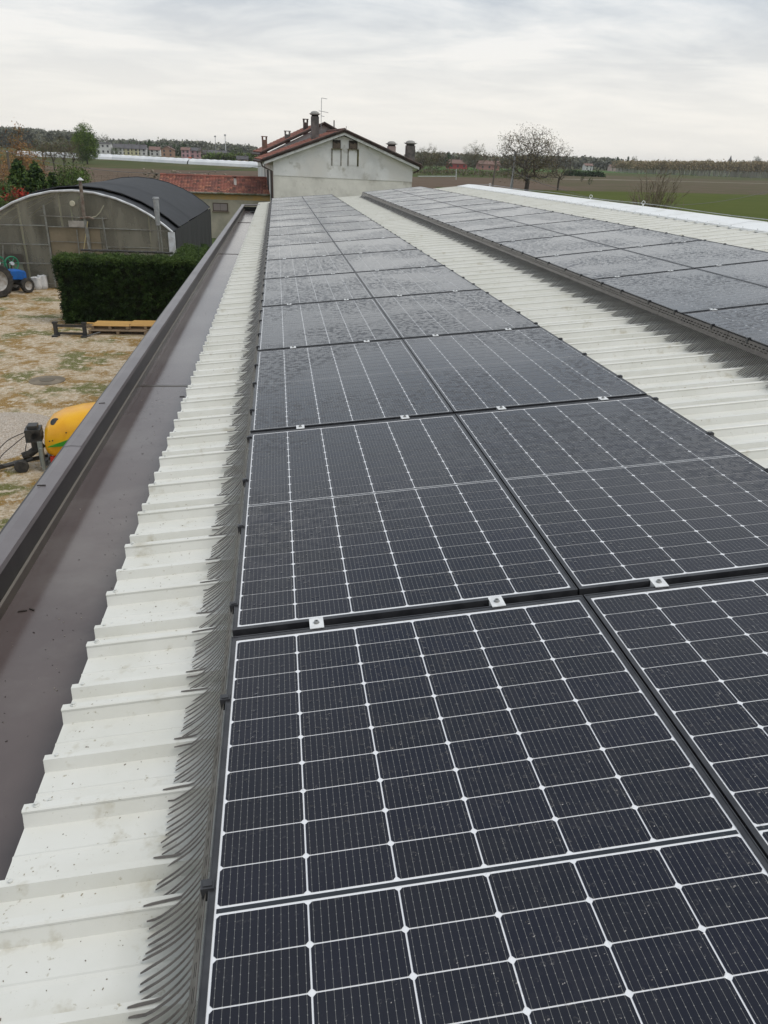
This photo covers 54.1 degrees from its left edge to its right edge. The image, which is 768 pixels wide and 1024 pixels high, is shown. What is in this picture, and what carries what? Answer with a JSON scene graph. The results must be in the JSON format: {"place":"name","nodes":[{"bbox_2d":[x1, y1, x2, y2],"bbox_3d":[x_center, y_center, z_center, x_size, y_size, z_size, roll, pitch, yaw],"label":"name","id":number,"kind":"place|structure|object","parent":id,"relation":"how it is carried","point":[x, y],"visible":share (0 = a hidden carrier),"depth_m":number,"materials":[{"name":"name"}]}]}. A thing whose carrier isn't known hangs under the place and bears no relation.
{"place":"outdoors","nodes":[
{"label":"outdoors","id":0,"kind":"place"},
{"bbox_2d":[0,288,144,530],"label":"gravel yard","id":1,"kind":"structure","parent":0,"point":[88,368],"depth_m":24.95,"materials":[{"name":"gravel"}]},
{"bbox_2d":[0,260,34,297],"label":"tractor","id":2,"kind":"object","parent":1,"relation":"on","point":[14,279],"visible":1,"depth_m":35.62,"materials":[{"name":"metal"}]},
{"bbox_2d":[0,412,49,459],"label":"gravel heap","id":3,"kind":"object","parent":1,"relation":"on","point":[12,424],"visible":0.57,"depth_m":18.30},
{"bbox_2d":[29,376,65,384],"bbox_3d":[-10.296,-4.033,22.985,1.040,0.040,1.040,-1,26,-8],"label":"manhole cover","id":4,"kind":"object","parent":1,"relation":"on","point":[46,380],"visible":1,"depth_m":22.89,"materials":[{"name":"concrete"}]},
{"bbox_2d":[0,402,95,472],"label":"sprayer","id":5,"kind":"object","parent":1,"relation":"on","point":[62,425],"visible":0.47,"depth_m":16.44,"materials":[{"name":"yellow"}]},
{"bbox_2d":[51,321,99,337],"bbox_3d":[-11.617,-6.896,28.336,1.642,0.530,0.590,0,25,-4],"label":"steel frame","id":6,"kind":"object","parent":1,"relation":"on","point":[82,326],"visible":1,"depth_m":28.24,"materials":[{"name":"black paint"}]},
{"bbox_2d":[77,177,93,253],"bbox_3d":[-14.085,-13.166,35.951,0.627,5.160,0.300,-1,26,-8],"label":"stove pipe","id":7,"kind":"object","parent":1,"relation":"on","point":[82,202],"visible":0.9,"depth_m":35.38,"materials":[{"name":"grey metal"}]},
{"bbox_2d":[88,326,150,334],"bbox_3d":[-10.248,-7.092,29.299,2.252,0.158,1.100,0,26,-6],"label":"pallet","id":8,"kind":"object","parent":1,"relation":"on","point":[91,331],"visible":0.62,"depth_m":28.92,"materials":[{"name":"brown wood"}]},
{"bbox_2d":[91,321,132,329],"bbox_3d":[-10.540,-7.273,29.280,1.439,0.158,0.950,0,25,-5],"label":"pallet","id":9,"kind":"object","parent":8,"relation":"on","point":[112,324],"visible":0.96,"depth_m":29.03,"materials":[{"name":"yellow wood"}]},
{"bbox_2d":[50,241,209,323],"bbox_3d":[-10.773,-10.535,33.669,5.808,2.912,8.690,-1,26,-8],"label":"hedge","id":10,"kind":"object","parent":1,"relation":"on","point":[94,287],"visible":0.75,"depth_m":29.97,"materials":[{"name":"green"}]},
{"bbox_2d":[0,164,257,190],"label":"brown field","id":11,"kind":"structure","parent":0,"point":[113,173],"depth_m":209.69,"materials":[{"name":"soil"}]},
{"bbox_2d":[0,146,767,271],"bbox_3d":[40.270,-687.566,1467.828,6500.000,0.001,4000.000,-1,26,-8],"label":"ground","id":12,"kind":"structure","parent":0,"point":[103,163],"depth_m":311.03,"materials":[{"name":"soil"}]},
{"bbox_2d":[0,121,40,169],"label":"budding tree","id":13,"kind":"object","parent":12,"relation":"on","point":[20,150],"visible":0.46,"depth_m":73.77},
{"bbox_2d":[7,158,36,194],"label":"conifer","id":14,"kind":"object","parent":12,"relation":"on","point":[17,171],"visible":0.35,"depth_m":60.51,"materials":[{"name":"green plant"}]},
{"bbox_2d":[0,126,46,148],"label":"wood","id":15,"kind":"object","parent":12,"relation":"on","point":[31,134],"visible":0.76,"depth_m":688.20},
{"bbox_2d":[24,160,48,193],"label":"conifer","id":16,"kind":"object","parent":12,"relation":"on","point":[36,177],"visible":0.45,"depth_m":57.37,"materials":[{"name":"green plant"}]},
{"bbox_2d":[45,159,87,219],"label":"green shrub","id":17,"kind":"object","parent":12,"relation":"on","point":[63,180],"visible":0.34,"depth_m":59.38,"materials":[{"name":"green plant"}]},
{"bbox_2d":[44,129,96,142],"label":"wood","id":18,"kind":"object","parent":12,"relation":"on","point":[51,134],"visible":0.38,"depth_m":706.97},
{"bbox_2d":[70,122,100,163],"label":"green tree","id":19,"kind":"object","parent":12,"relation":"on","point":[90,145],"visible":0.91,"depth_m":259.42,"materials":[{"name":"green plant"}]},
{"bbox_2d":[0,176,211,287],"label":"greenhouse","id":20,"kind":"object","parent":12,"relation":"on","point":[120,210],"visible":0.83,"depth_m":40.87,"materials":[{"name":"beige"}]},
{"bbox_2d":[49,227,102,287],"bbox_3d":[-15.077,-12.496,37.086,2.362,2.845,0.030,-1,26,-8],"label":"sliding door","id":21,"kind":"structure","parent":20,"relation":"in","point":[69,235],"depth_m":36.69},
{"bbox_2d":[36,139,203,156],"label":"wood","id":22,"kind":"object","parent":12,"relation":"on","point":[163,145],"visible":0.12,"depth_m":600.50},
{"bbox_2d":[112,155,189,163],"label":"plastic tunnel","id":23,"kind":"structure","parent":12,"relation":"on","point":[153,159],"depth_m":341.95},
{"bbox_2d":[107,138,257,153],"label":"wood","id":24,"kind":"object","parent":12,"relation":"on","point":[248,148],"visible":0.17,"depth_m":980.35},
{"bbox_2d":[156,137,217,149],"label":"wood","id":25,"kind":"object","parent":12,"relation":"on","point":[205,144],"visible":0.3,"depth_m":841.79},
{"bbox_2d":[159,173,269,237],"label":"tiled shed","id":26,"kind":"structure","parent":12,"relation":"on","point":[225,199],"depth_m":60.38,"materials":[{"name":"tile"}]},
{"bbox_2d":[188,159,257,167],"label":"plastic tunnel","id":27,"kind":"structure","parent":12,"relation":"on","point":[224,163],"depth_m":319.73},
{"bbox_2d":[202,151,257,161],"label":"wood","id":28,"kind":"object","parent":12,"relation":"on","point":[220,156],"visible":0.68,"depth_m":448.15,"materials":[{"name":"green plant"}]},
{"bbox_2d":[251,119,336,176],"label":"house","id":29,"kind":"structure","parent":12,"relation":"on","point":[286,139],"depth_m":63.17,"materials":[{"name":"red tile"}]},
{"bbox_2d":[253,111,422,201],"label":"white house","id":30,"kind":"structure","parent":12,"relation":"on","point":[344,162],"depth_m":56.91,"materials":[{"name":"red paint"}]},
{"bbox_2d":[0,184,767,1023],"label":"farm building","id":31,"kind":"structure","parent":12,"relation":"on","point":[116,654],"depth_m":3.17,"materials":[{"name":"grey"}]},
{"bbox_2d":[127,650,231,1023],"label":"comb strip","id":32,"kind":"object","parent":31,"relation":"on","point":[206,885],"visible":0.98,"depth_m":1.71,"materials":[{"name":"grey plastic"}]},
{"bbox_2d":[181,504,244,691],"bbox_3d":[-0.622,0.278,2.847,0.192,0.205,1.092,-6,26,-5],"label":"comb strip","id":33,"kind":"object","parent":31,"relation":"on","point":[233,603],"visible":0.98,"depth_m":2.74,"materials":[{"name":"grey plastic"}]},
{"bbox_2d":[209,427,251,535],"bbox_3d":[-0.764,-0.184,3.830,0.192,0.205,1.092,-6,26,-5],"label":"comb strip","id":34,"kind":"object","parent":31,"relation":"on","point":[243,468],"visible":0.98,"depth_m":3.74,"materials":[{"name":"grey plastic"}]},
{"bbox_2d":[224,376,256,450],"bbox_3d":[-0.906,-0.645,4.813,0.192,0.205,1.092,-6,26,-5],"label":"comb strip","id":35,"kind":"object","parent":31,"relation":"on","point":[249,414],"visible":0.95,"depth_m":4.75,"materials":[{"name":"grey plastic"}]},
{"bbox_2d":[233,343,259,396],"bbox_3d":[-1.048,-1.107,5.796,0.192,0.205,1.092,-6,26,-5],"label":"comb strip","id":36,"kind":"object","parent":31,"relation":"on","point":[253,365],"visible":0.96,"depth_m":5.75,"materials":[{"name":"grey plastic"}]},
{"bbox_2d":[240,316,261,359],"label":"comb strip","id":37,"kind":"object","parent":31,"relation":"on","point":[256,337],"visible":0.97,"depth_m":6.76,"materials":[{"name":"grey plastic"}]},
{"bbox_2d":[489,243,516,263],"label":"comb strip","id":38,"kind":"object","parent":31,"relation":"on","point":[507,251],"visible":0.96,"depth_m":11.00,"materials":[{"name":"grey plastic"}]},
{"bbox_2d":[510,251,541,274],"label":"comb strip","id":39,"kind":"object","parent":31,"relation":"on","point":[529,260],"visible":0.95,"depth_m":10.01,"materials":[{"name":"grey plastic"}]},
{"bbox_2d":[531,261,571,287],"bbox_3d":[2.002,-2.865,9.070,0.192,0.205,1.092,-7,26,-5],"label":"comb strip","id":40,"kind":"object","parent":31,"relation":"on","point":[560,273],"visible":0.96,"depth_m":9.03,"materials":[{"name":"grey plastic"}]},
{"bbox_2d":[561,273,610,303],"bbox_3d":[2.143,-2.404,8.087,0.192,0.205,1.092,-7,26,-5],"label":"comb strip","id":41,"kind":"object","parent":31,"relation":"on","point":[588,285],"visible":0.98,"depth_m":8.05,"materials":[{"name":"grey plastic"}]},
{"bbox_2d":[597,287,660,325],"bbox_3d":[2.285,-1.942,7.104,0.192,0.205,1.092,-7,26,-5],"label":"comb strip","id":42,"kind":"object","parent":31,"relation":"on","point":[631,302],"visible":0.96,"depth_m":7.04,"materials":[{"name":"grey plastic"}]},
{"bbox_2d":[645,307,728,354],"bbox_3d":[2.427,-1.481,6.122,0.192,0.205,1.092,-7,26,-5],"label":"comb strip","id":43,"kind":"object","parent":31,"relation":"on","point":[710,334],"visible":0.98,"depth_m":6.05,"materials":[{"name":"grey plastic"}]},
{"bbox_2d":[709,333,767,387],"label":"comb strip","id":44,"kind":"object","parent":31,"relation":"on","point":[747,349],"visible":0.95,"depth_m":5.35,"materials":[{"name":"grey plastic"}]},
{"bbox_2d":[404,151,511,167],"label":"wood","id":45,"kind":"object","parent":12,"relation":"on","point":[455,156],"visible":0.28,"depth_m":653.73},
{"bbox_2d":[414,167,509,177],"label":"orchard row","id":46,"kind":"object","parent":12,"relation":"on","point":[452,172],"visible":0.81,"depth_m":308.94,"materials":[{"name":"brown"}]},
{"bbox_2d":[461,142,489,170],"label":"budding tree","id":47,"kind":"object","parent":12,"relation":"on","point":[474,155],"visible":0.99,"depth_m":435.57,"materials":[{"name":"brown plant"}]},
{"bbox_2d":[499,154,628,170],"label":"wood","id":48,"kind":"object","parent":12,"relation":"on","point":[601,162],"visible":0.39,"depth_m":857.97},
{"bbox_2d":[424,167,761,177],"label":"wheat strip","id":49,"kind":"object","parent":12,"relation":"on","point":[577,170],"depth_m":655.40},
{"bbox_2d":[612,164,767,177],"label":"plantation trunks","id":50,"kind":"object","parent":49,"relation":"on","point":[747,174],"visible":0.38,"depth_m":693.80,"materials":[{"name":"beige plant"}]},
{"bbox_2d":[611,159,767,172],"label":"plantation crowns","id":51,"kind":"object","parent":50,"relation":"attached to","point":[733,166],"visible":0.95,"depth_m":680.68,"materials":[{"name":"plant"}]},
{"bbox_2d":[426,171,767,182],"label":"dark strip","id":52,"kind":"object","parent":12,"relation":"on","point":[661,179],"visible":0.71,"depth_m":419.69,"materials":[{"name":"soil"}]},
{"bbox_2d":[0,0,767,162],"label":"sky","id":53,"kind":"structure","parent":0,"point":[683,80],"materials":[{"name":"grey"}]},
{"bbox_2d":[412,177,575,189],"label":"plowed field","id":54,"kind":"structure","parent":0,"point":[431,182],"depth_m":226.73,"materials":[{"name":"soil"}]},
{"bbox_2d":[439,187,767,221],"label":"green field","id":55,"kind":"structure","parent":0,"point":[754,206],"depth_m":162.01,"materials":[{"name":"plant"}]},
{"bbox_2d":[486,123,573,190],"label":"walnut tree","id":56,"kind":"object","parent":55,"relation":"on","point":[523,159],"visible":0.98,"depth_m":175.16,"materials":[{"name":"brown plant"}]},
{"bbox_2d":[620,159,688,210],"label":"bare shrub","id":57,"kind":"object","parent":55,"relation":"on","point":[667,199],"visible":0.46,"depth_m":63.80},
{"bbox_2d":[518,179,767,194],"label":"rough field","id":58,"kind":"structure","parent":0,"point":[690,187],"depth_m":269.94,"materials":[{"name":"soil"}]},
{"label":"mounting rail","id":59,"kind":"object","parent":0,"visible":0},
{"bbox_2d":[196,595,767,1023],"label":"solar panel","id":60,"kind":"object","parent":59,"relation":"attached to","point":[497,810],"visible":1,"depth_m":1.62,"materials":[{"name":"glass"}]},
{"bbox_2d":[584,573,767,858],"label":"solar panel","id":61,"kind":"object","parent":59,"relation":"on","point":[695,653],"visible":0.98,"depth_m":2.12,"materials":[{"name":"glass"}]},
{"bbox_3d":[0.402,-0.472,4.292,2.297,0.119,0.048,-6,26,-5],"label":"mounting rail","id":62,"kind":"object","parent":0,"visible":0},
{"bbox_2d":[232,414,577,636],"bbox_3d":[-0.046,-0.084,3.343,1.141,0.052,1.973,-6,26,-5],"label":"solar panel","id":63,"kind":"object","parent":62,"relation":"on","point":[405,515],"visible":1,"depth_m":2.97,"materials":[{"name":"glass"}]},
{"bbox_2d":[456,395,767,596],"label":"solar panel","id":64,"kind":"object","parent":62,"relation":"on","point":[617,494],"visible":1,"depth_m":3.20,"materials":[{"name":"glass"}]},
{"bbox_3d":[0.148,-1.298,6.052,2.297,0.119,0.048,-6,26,-5],"label":"mounting rail","id":65,"kind":"object","parent":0,"visible":0},
{"bbox_2d":[251,339,452,432],"bbox_3d":[-0.300,-0.911,5.104,1.141,0.052,1.973,-6,26,-5],"label":"solar panel","id":66,"kind":"object","parent":65,"relation":"on","point":[339,384],"visible":0.98,"depth_m":4.85,"materials":[{"name":"glass"}]},
{"bbox_2d":[403,327,646,414],"bbox_3d":[0.836,-1.031,5.211,1.141,0.054,1.973,-6,26,-5],"label":"solar panel","id":67,"kind":"object","parent":65,"relation":"on","point":[507,368],"visible":0.99,"depth_m":4.96,"materials":[{"name":"glass"}]},
{"bbox_3d":[-0.106,-2.124,7.813,2.297,0.119,0.048,-6,26,-5],"label":"mounting rail","id":68,"kind":"object","parent":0,"visible":0},
{"bbox_2d":[258,298,400,350],"bbox_3d":[-0.554,-1.737,6.864,1.141,0.054,1.973,-6,26,-5],"label":"solar panel","id":69,"kind":"object","parent":68,"relation":"on","point":[289,325],"visible":1,"depth_m":6.67,"materials":[{"name":"glass"}]},
{"bbox_2d":[374,289,539,339],"bbox_3d":[0.582,-1.858,6.971,1.141,0.054,1.972,-6,26,-5],"label":"solar panel","id":70,"kind":"object","parent":68,"relation":"on","point":[443,313],"visible":1,"depth_m":6.79,"materials":[{"name":"glass"}]},
{"bbox_3d":[-0.360,-2.951,9.573,2.297,0.119,0.048,-6,26,-5],"label":"mounting rail","id":71,"kind":"object","parent":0,"visible":0},
{"bbox_2d":[262,272,372,306],"bbox_3d":[-0.808,-2.563,8.624,1.141,0.054,1.972,-6,26,-5],"label":"solar panel","id":72,"kind":"object","parent":71,"relation":"on","point":[286,290],"visible":1,"depth_m":8.47,"materials":[{"name":"glass"}]},
{"bbox_2d":[356,266,480,298],"bbox_3d":[0.328,-2.684,8.731,1.141,0.052,1.973,-6,26,-5],"label":"solar panel","id":73,"kind":"object","parent":71,"relation":"on","point":[377,283],"visible":0.99,"depth_m":8.58,"materials":[{"name":"glass"}]},
{"bbox_3d":[-0.614,-3.777,11.333,2.297,0.119,0.048,-6,26,-5],"label":"mounting rail","id":74,"kind":"object","parent":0,"visible":0},
{"bbox_2d":[265,255,354,278],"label":"solar panel","id":75,"kind":"object","parent":74,"relation":"on","point":[304,266],"visible":0.99,"depth_m":10.26,"materials":[{"name":"glass"}]},
{"bbox_2d":[343,249,442,272],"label":"solar panel","id":76,"kind":"object","parent":74,"relation":"on","point":[388,260],"visible":0.99,"depth_m":10.37,"materials":[{"name":"glass"}]},
{"bbox_3d":[-0.868,-4.603,13.093,2.297,0.119,0.048,-6,26,-5],"label":"mounting rail","id":77,"kind":"object","parent":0,"visible":0},
{"bbox_2d":[266,242,341,259],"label":"solar panel","id":78,"kind":"object","parent":77,"relation":"on","point":[302,250],"visible":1,"depth_m":12.05,"materials":[{"name":"glass"}]},
{"bbox_2d":[334,237,416,254],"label":"solar panel","id":79,"kind":"object","parent":77,"relation":"on","point":[372,245],"visible":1,"depth_m":12.15,"materials":[{"name":"glass"}]},
{"label":"mounting rail","id":80,"kind":"object","parent":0,"visible":0},
{"bbox_2d":[267,232,332,245],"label":"solar panel","id":81,"kind":"object","parent":80,"relation":"on","point":[293,239],"visible":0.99,"depth_m":13.82,"materials":[{"name":"glass"}]},
{"bbox_2d":[327,228,397,241],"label":"solar panel","id":82,"kind":"object","parent":80,"relation":"on","point":[359,234],"visible":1,"depth_m":13.93,"materials":[{"name":"glass"}]},
{"label":"mounting rail","id":83,"kind":"object","parent":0,"visible":0},
{"bbox_2d":[268,224,325,235],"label":"solar panel","id":84,"kind":"object","parent":83,"relation":"on","point":[300,229],"visible":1,"depth_m":15.60,"materials":[{"name":"glass"}]},
{"bbox_2d":[322,220,383,231],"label":"solar panel","id":85,"kind":"object","parent":83,"relation":"on","point":[344,226],"visible":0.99,"depth_m":15.71,"materials":[{"name":"glass"}]},
{"bbox_3d":[-1.630,-7.082,18.373,2.297,0.119,0.048,-6,26,-5],"label":"mounting rail","id":86,"kind":"object","parent":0,"visible":0},
{"bbox_2d":[269,218,320,227],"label":"solar panel","id":87,"kind":"object","parent":86,"relation":"on","point":[297,222],"visible":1,"depth_m":17.36,"materials":[{"name":"glass"}]},
{"bbox_2d":[317,215,371,223],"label":"solar panel","id":88,"kind":"object","parent":86,"relation":"on","point":[340,219],"visible":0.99,"depth_m":17.46,"materials":[{"name":"glass"}]},
{"bbox_3d":[-1.884,-7.909,20.134,2.297,0.119,0.048,-6,26,-5],"label":"mounting rail","id":89,"kind":"object","parent":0,"visible":0},
{"bbox_2d":[270,213,316,220],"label":"solar panel","id":90,"kind":"object","parent":89,"relation":"on","point":[291,216],"visible":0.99,"depth_m":19.14,"materials":[{"name":"glass"}]},
{"bbox_2d":[314,210,362,217],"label":"solar panel","id":91,"kind":"object","parent":89,"relation":"on","point":[336,213],"visible":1,"depth_m":19.25,"materials":[{"name":"glass"}]},
{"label":"mounting rail","id":92,"kind":"object","parent":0,"visible":0},
{"bbox_2d":[683,304,767,350],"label":"solar panel","id":93,"kind":"object","parent":92,"relation":"attached to","point":[748,321],"visible":0.99,"depth_m":5.90,"materials":[{"name":"glass"}]},
{"label":"mounting rail","id":94,"kind":"object","parent":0,"visible":0},
{"bbox_2d":[537,249,693,280],"bbox_3d":[2.660,-2.962,8.961,1.141,0.053,1.973,-7,26,-5],"label":"solar panel","id":95,"kind":"object","parent":94,"relation":"on","point":[599,264],"visible":0.99,"depth_m":8.82,"materials":[{"name":"glass"}]},
{"bbox_2d":[594,268,767,315],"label":"solar panel","id":96,"kind":"object","parent":94,"relation":"on","point":[682,292],"visible":1,"depth_m":7.08,"materials":[{"name":"glass"}]},
{"bbox_2d":[697,259,767,286],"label":"solar panel","id":97,"kind":"object","parent":94,"relation":"on","point":[755,272],"visible":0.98,"depth_m":7.75,"materials":[{"name":"glass"}]},
{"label":"mounting rail","id":98,"kind":"object","parent":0,"visible":0},
{"bbox_2d":[622,240,767,268],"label":"solar panel","id":99,"kind":"object","parent":98,"relation":"on","point":[699,254],"visible":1,"depth_m":8.96,"materials":[{"name":"glass"}]},
{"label":"mounting rail","id":100,"kind":"object","parent":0,"visible":0},
{"bbox_2d":[497,235,619,257],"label":"solar panel","id":101,"kind":"object","parent":100,"relation":"on","point":[551,246],"visible":0.98,"depth_m":10.61,"materials":[{"name":"glass"}]},
{"bbox_2d":[570,228,701,248],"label":"solar panel","id":102,"kind":"object","parent":100,"relation":"on","point":[628,238],"visible":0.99,"depth_m":10.71,"materials":[{"name":"glass"}]},
{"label":"mounting rail","id":103,"kind":"object","parent":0,"visible":0},
{"bbox_2d":[468,225,565,243],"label":"solar panel","id":104,"kind":"object","parent":103,"relation":"on","point":[506,234],"visible":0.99,"depth_m":12.39,"materials":[{"name":"glass"}]},
{"bbox_2d":[531,219,637,234],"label":"solar panel","id":105,"kind":"object","parent":103,"relation":"on","point":[579,226],"visible":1,"depth_m":12.49,"materials":[{"name":"glass"}]},
{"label":"mounting rail","id":106,"kind":"object","parent":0,"visible":0},
{"bbox_2d":[445,217,527,232],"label":"solar panel","id":107,"kind":"object","parent":106,"relation":"on","point":[483,224],"visible":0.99,"depth_m":14.16,"materials":[{"name":"glass"}]},
{"bbox_2d":[501,212,590,224],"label":"solar panel","id":108,"kind":"object","parent":106,"relation":"on","point":[541,218],"visible":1,"depth_m":14.27,"materials":[{"name":"glass"}]},
{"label":"mounting rail","id":109,"kind":"object","parent":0,"visible":0},
{"bbox_2d":[427,211,498,223],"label":"solar panel","id":110,"kind":"object","parent":109,"relation":"on","point":[463,216],"visible":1,"depth_m":15.93,"materials":[{"name":"glass"}]},
{"bbox_2d":[478,206,553,216],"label":"solar panel","id":111,"kind":"object","parent":109,"relation":"on","point":[514,211],"visible":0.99,"depth_m":16.04,"materials":[{"name":"glass"}]},
{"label":"mounting rail","id":112,"kind":"object","parent":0,"visible":0},
{"bbox_2d":[413,206,474,216],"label":"solar panel","id":113,"kind":"object","parent":112,"relation":"on","point":[441,211],"visible":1,"depth_m":17.69,"materials":[{"name":"glass"}]},
{"bbox_2d":[458,202,524,210],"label":"solar panel","id":114,"kind":"object","parent":112,"relation":"on","point":[490,206],"visible":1,"depth_m":17.81,"materials":[{"name":"glass"}]},
{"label":"mounting rail","id":115,"kind":"object","parent":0,"visible":0},
{"bbox_2d":[401,202,455,211],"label":"solar panel","id":116,"kind":"object","parent":115,"relation":"on","point":[427,206],"visible":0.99,"depth_m":19.46,"materials":[{"name":"glass"}]},
{"bbox_2d":[443,198,500,205],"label":"solar panel","id":117,"kind":"object","parent":115,"relation":"on","point":[471,202],"visible":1,"depth_m":19.58,"materials":[{"name":"glass"}]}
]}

